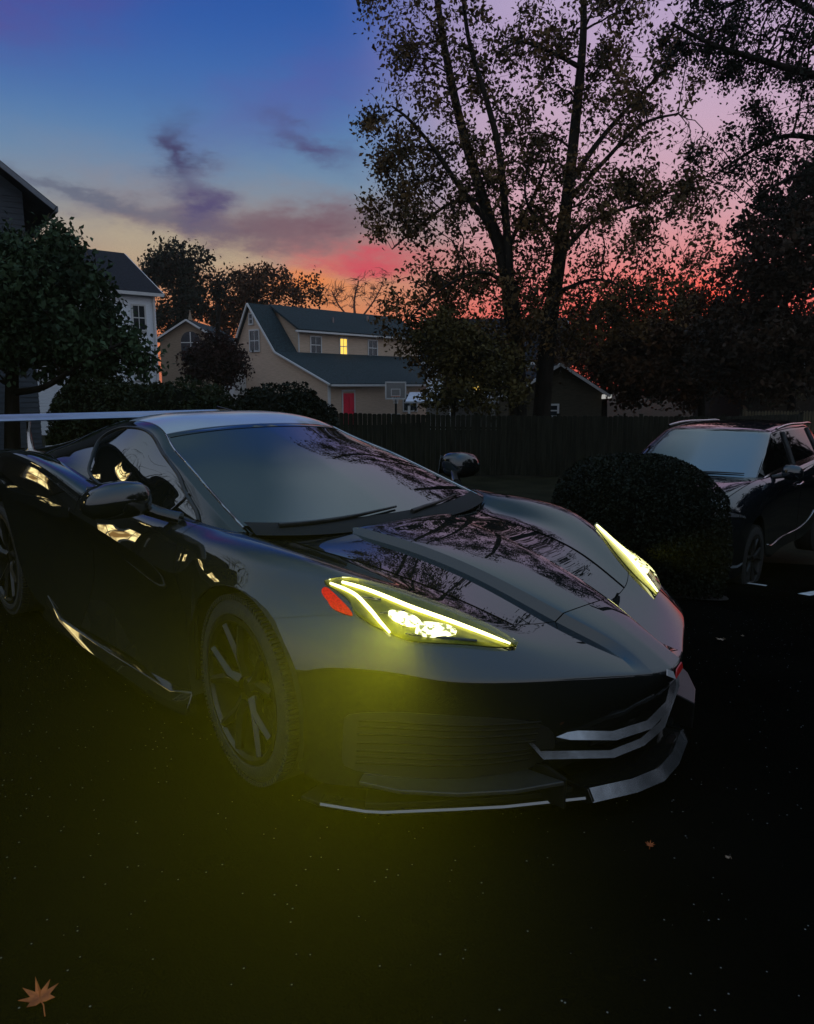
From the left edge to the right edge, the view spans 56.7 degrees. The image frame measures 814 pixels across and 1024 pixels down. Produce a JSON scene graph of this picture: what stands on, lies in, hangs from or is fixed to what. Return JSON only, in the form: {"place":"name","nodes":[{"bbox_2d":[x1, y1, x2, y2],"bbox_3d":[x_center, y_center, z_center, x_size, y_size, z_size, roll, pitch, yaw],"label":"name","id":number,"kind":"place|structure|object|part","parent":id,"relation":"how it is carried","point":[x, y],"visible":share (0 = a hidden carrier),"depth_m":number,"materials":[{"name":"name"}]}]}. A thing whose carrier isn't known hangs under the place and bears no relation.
{"place":"outdoors","nodes":[
{"label":"outdoors","id":0,"kind":"place"},
{"bbox_2d":[0,562,813,1023],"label":"car park","id":1,"kind":"structure","parent":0,"point":[160,864],"depth_m":2.15,"materials":[{"name":"black asphalt"}]},
{"bbox_2d":[18,977,57,1016],"bbox_3d":[-0.839,1.097,1.708,0.078,0.020,0.105,-1,10,-8],"label":"fallen leaf","id":2,"kind":"object","parent":1,"relation":"on","point":[37,996],"visible":1,"depth_m":1.72,"materials":[{"name":"brown plant"}]},
{"bbox_2d":[0,406,695,814],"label":"sports car","id":3,"kind":"object","parent":1,"relation":"on","point":[350,622],"visible":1,"depth_m":2.75,"materials":[{"name":"black paint"}]},
{"bbox_3d":[-1.648,-0.267,4.045,0.286,0.382,2.960,-9,13,-42],"label":"window frame","id":4,"kind":"part","parent":3,"relation":"part of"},
{"bbox_3d":[-1.200,0.314,3.378,0.160,0.730,1.167,-9,13,-42],"label":"door","id":5,"kind":"part","parent":3,"relation":"part of","materials":[{"name":"black paint"}]},
{"bbox_3d":[-1.253,-0.217,3.633,0.245,0.354,1.432,-9,13,-42],"label":"side window","id":6,"kind":"part","parent":3,"relation":"part of","materials":[{"name":"black glass"}]},
{"bbox_3d":[-0.262,-0.369,4.532,0.244,0.354,1.431,-9,13,-42],"label":"side window","id":7,"kind":"part","parent":3,"relation":"part of","materials":[{"name":"glass"}]},
{"bbox_2d":[645,840,654,848],"bbox_3d":[0.734,1.005,2.281,0.036,0.009,0.028,-8,13,-40],"label":"fallen leaf","id":8,"kind":"object","parent":1,"relation":"on","point":[650,844],"visible":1,"depth_m":2.28,"materials":[{"name":"brown plant"}]},
{"bbox_2d":[673,593,728,599],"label":"soil","id":9,"kind":"structure","parent":1,"relation":"on","point":[712,598],"depth_m":6.15,"materials":[{"name":"brown soil"}]},
{"bbox_2d":[551,451,733,599],"bbox_3d":[2.008,0.170,6.616,1.504,1.392,1.568,0,10,0],"label":"clipped bush","id":10,"kind":"object","parent":9,"relation":"on","point":[658,515],"visible":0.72,"depth_m":6.03,"materials":[{"name":"green plant"}]},
{"bbox_2d":[634,419,813,583],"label":"parked suv","id":11,"kind":"object","parent":1,"relation":"on","point":[760,473],"visible":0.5,"depth_m":8.51,"materials":[{"name":"black paint"}]},
{"bbox_3d":[4.190,-0.005,8.460,0.192,0.883,1.186,8,13,40],"label":"front door","id":12,"kind":"part","parent":11,"relation":"part of","materials":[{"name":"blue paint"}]},
{"bbox_3d":[4.718,-0.771,9.220,0.219,0.447,2.883,8,13,40],"label":"side window","id":13,"kind":"part","parent":11,"relation":"part of","materials":[{"name":"black glass"}]},
{"bbox_3d":[4.890,-0.163,9.228,0.174,0.897,0.884,8,13,40],"label":"rear door","id":14,"kind":"part","parent":11,"relation":"part of","materials":[{"name":"blue paint"}]},
{"bbox_2d":[798,591,813,595],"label":"parking line","id":15,"kind":"object","parent":1,"relation":"on","point":[809,593],"visible":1,"depth_m":7.20,"materials":[{"name":"white paint"}]},
{"bbox_2d":[0,0,813,382],"label":"sky","id":16,"kind":"structure","parent":0,"point":[225,124],"materials":[{"name":"blue"}]},
{"bbox_2d":[42,393,813,564],"bbox_3d":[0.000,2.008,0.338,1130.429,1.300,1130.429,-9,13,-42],"label":"ground","id":17,"kind":"structure","parent":0,"point":[540,487],"depth_m":20.84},
{"bbox_2d":[0,161,57,449],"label":"slate house","id":18,"kind":"structure","parent":17,"relation":"on","point":[21,199],"depth_m":23.02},
{"bbox_2d":[0,211,175,448],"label":"broadleaf tree","id":19,"kind":"object","parent":17,"relation":"on","point":[50,284],"visible":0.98,"depth_m":15.97,"materials":[{"name":"green plant"}]},
{"bbox_2d":[44,370,137,445],"bbox_3d":[-6.579,-1.584,16.567,2.432,3.043,2.712,0,10,0],"label":"evergreen shrub","id":20,"kind":"object","parent":17,"relation":"on","point":[76,395],"visible":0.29,"depth_m":15.53,"materials":[{"name":"green plant"}]},
{"bbox_2d":[37,249,164,434],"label":"white house","id":21,"kind":"structure","parent":17,"relation":"on","point":[139,291],"depth_m":43.33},
{"bbox_2d":[131,304,146,331],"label":"window","id":22,"kind":"structure","parent":21,"relation":"in","point":[140,309],"depth_m":43.04,"materials":[{"name":"clear glass"}]},
{"bbox_2d":[135,367,149,380],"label":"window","id":23,"kind":"structure","parent":21,"relation":"in","point":[142,376],"depth_m":43.58,"materials":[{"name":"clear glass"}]},
{"bbox_2d":[113,374,235,423],"bbox_3d":[-4.616,-1.352,15.616,2.986,2.954,2.744,0,10,0],"label":"evergreen shrub","id":24,"kind":"object","parent":17,"relation":"on","point":[153,396],"visible":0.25,"depth_m":14.76,"materials":[{"name":"green plant"}]},
{"bbox_2d":[136,231,233,335],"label":"broadleaf tree","id":25,"kind":"object","parent":17,"relation":"on","point":[186,289],"visible":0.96,"depth_m":73.92,"materials":[{"name":"green plant"}]},
{"bbox_2d":[157,310,233,391],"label":"tan house","id":26,"kind":"structure","parent":17,"relation":"on","point":[179,336],"depth_m":58.61,"materials":[{"name":"beige paint"}]},
{"bbox_2d":[180,331,201,361],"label":"window","id":27,"kind":"structure","parent":26,"relation":"in","point":[186,338],"depth_m":58.49,"materials":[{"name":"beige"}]},
{"bbox_2d":[174,302,254,393],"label":"broadleaf tree","id":28,"kind":"object","parent":17,"relation":"on","point":[221,362],"visible":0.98,"depth_m":40.67,"materials":[{"name":"green plant"}]},
{"bbox_2d":[197,257,328,336],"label":"broadleaf tree","id":29,"kind":"object","parent":17,"relation":"on","point":[255,288],"visible":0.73,"depth_m":78.20,"materials":[{"name":"green plant"}]},
{"bbox_2d":[226,380,338,427],"bbox_3d":[-2.397,-1.115,14.644,2.471,2.854,2.683,0,10,0],"label":"evergreen shrub","id":30,"kind":"object","parent":17,"relation":"on","point":[289,400],"visible":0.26,"depth_m":13.90,"materials":[{"name":"green plant"}]},
{"bbox_2d":[225,303,425,424],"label":"cape house","id":31,"kind":"structure","parent":17,"relation":"on","point":[343,362],"depth_m":51.68,"materials":[{"name":"beige"}]},
{"bbox_2d":[248,313,253,324],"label":"window","id":32,"kind":"structure","parent":31,"relation":"in","point":[250,317],"depth_m":51.23,"materials":[{"name":"clear glass"}]},
{"bbox_2d":[249,329,259,351],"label":"window","id":33,"kind":"structure","parent":31,"relation":"in","point":[254,334],"depth_m":51.25,"materials":[{"name":"clear glass"}]},
{"bbox_2d":[310,335,321,352],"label":"window","id":34,"kind":"structure","parent":31,"relation":"in","point":[315,341],"depth_m":52.48,"materials":[{"name":"clear glass"}]},
{"bbox_2d":[339,337,347,353],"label":"window","id":35,"kind":"structure","parent":31,"relation":"in","point":[343,342],"depth_m":54.52,"materials":[{"name":"yellow glass"}]},
{"bbox_2d":[343,393,353,424],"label":"front door","id":36,"kind":"structure","parent":31,"relation":"in","point":[348,398],"depth_m":48.80,"materials":[{"name":"red paint"}]},
{"bbox_2d":[368,339,377,355],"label":"window","id":37,"kind":"structure","parent":31,"relation":"in","point":[372,344],"depth_m":56.91,"materials":[{"name":"clear glass"}]},
{"bbox_2d":[403,393,417,411],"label":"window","id":38,"kind":"structure","parent":31,"relation":"in","point":[405,405],"depth_m":53.39,"materials":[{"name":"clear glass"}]},
{"bbox_2d":[318,267,398,313],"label":"bare tree","id":39,"kind":"object","parent":17,"relation":"on","point":[357,292],"visible":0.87,"depth_m":91.83,"materials":[{"name":"brown plant"}]},
{"bbox_2d":[385,382,405,414],"bbox_3d":[-0.587,-5.417,39.691,0.888,2.854,0.936,9,13,42],"label":"basketball hoop","id":40,"kind":"object","parent":17,"relation":"on","point":[395,390],"visible":0.98,"depth_m":39.48,"materials":[{"name":"white plastic"}]},
{"bbox_2d":[348,0,565,463],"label":"tall tree","id":41,"kind":"object","parent":17,"relation":"on","point":[484,210],"visible":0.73,"depth_m":24.14,"materials":[{"name":"green plant"}]},
{"bbox_2d":[400,300,538,442],"bbox_3d":[1.942,-4.019,24.120,4.364,5.315,4.622,0,10,0],"label":"tree","id":42,"kind":"object","parent":17,"relation":"on","point":[457,389],"visible":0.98,"depth_m":23.34,"materials":[{"name":"green plant"}]},
{"bbox_2d":[405,318,568,429],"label":"white house","id":43,"kind":"structure","parent":17,"relation":"on","point":[409,399],"depth_m":45.35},
{"bbox_2d":[497,363,611,440],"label":"timber garage","id":44,"kind":"structure","parent":17,"relation":"on","point":[575,395],"depth_m":36.58,"materials":[{"name":"wood"}]},
{"bbox_2d":[550,404,558,416],"bbox_3d":[7.060,-4.925,36.621,0.660,0.660,0.090,0,10,0],"label":"window","id":45,"kind":"structure","parent":44,"relation":"in","point":[554,407],"depth_m":36.62,"materials":[{"name":"clear glass"}]},
{"bbox_2d":[336,412,803,476],"bbox_3d":[5.213,-2.057,22.638,14.851,1.927,1.912,-1,10,-4],"label":"board fence","id":46,"kind":"object","parent":17,"relation":"on","point":[493,434],"visible":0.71,"depth_m":21.99,"materials":[{"name":"brown wood"}]},
{"bbox_2d":[461,0,734,462],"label":"tall tree","id":47,"kind":"object","parent":17,"relation":"on","point":[635,102],"visible":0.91,"depth_m":24.18,"materials":[{"name":"green plant"}]},
{"bbox_2d":[526,295,684,426],"bbox_3d":[10.119,-7.153,37.172,8.448,7.230,5.918,0,10,0],"label":"broadleaf tree","id":48,"kind":"object","parent":17,"relation":"on","point":[608,384],"visible":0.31,"depth_m":36.40,"materials":[{"name":"green plant"}]},
{"bbox_2d":[596,241,771,416],"bbox_3d":[13.174,-7.820,35.484,7.946,9.117,7.268,5,11,28],"label":"broadleaf tree","id":49,"kind":"object","parent":17,"relation":"on","point":[687,391],"visible":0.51,"depth_m":34.22,"materials":[{"name":"green plant"}]},
{"bbox_2d":[642,290,813,410],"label":"broadleaf tree","id":50,"kind":"object","parent":17,"relation":"on","point":[732,398],"visible":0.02,"depth_m":42.48,"materials":[{"name":"green plant"}]},
{"bbox_2d":[647,0,813,243],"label":"overhanging tree","id":51,"kind":"object","parent":17,"relation":"on","point":[799,72],"visible":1,"depth_m":15.63,"materials":[{"name":"green plant"}]},
{"bbox_2d":[677,141,813,414],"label":"broadleaf tree","id":52,"kind":"object","parent":17,"relation":"on","point":[784,334],"visible":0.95,"depth_m":29.14,"materials":[{"name":"green plant"}]},
{"bbox_2d":[693,360,813,432],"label":"bush","id":53,"kind":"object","parent":17,"relation":"on","point":[722,406],"depth_m":42.65,"materials":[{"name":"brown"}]},
{"bbox_2d":[742,409,813,432],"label":"picket fence","id":54,"kind":"object","parent":17,"relation":"on","point":[762,413],"visible":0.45,"depth_m":28.76,"materials":[{"name":"wood"}]}
]}

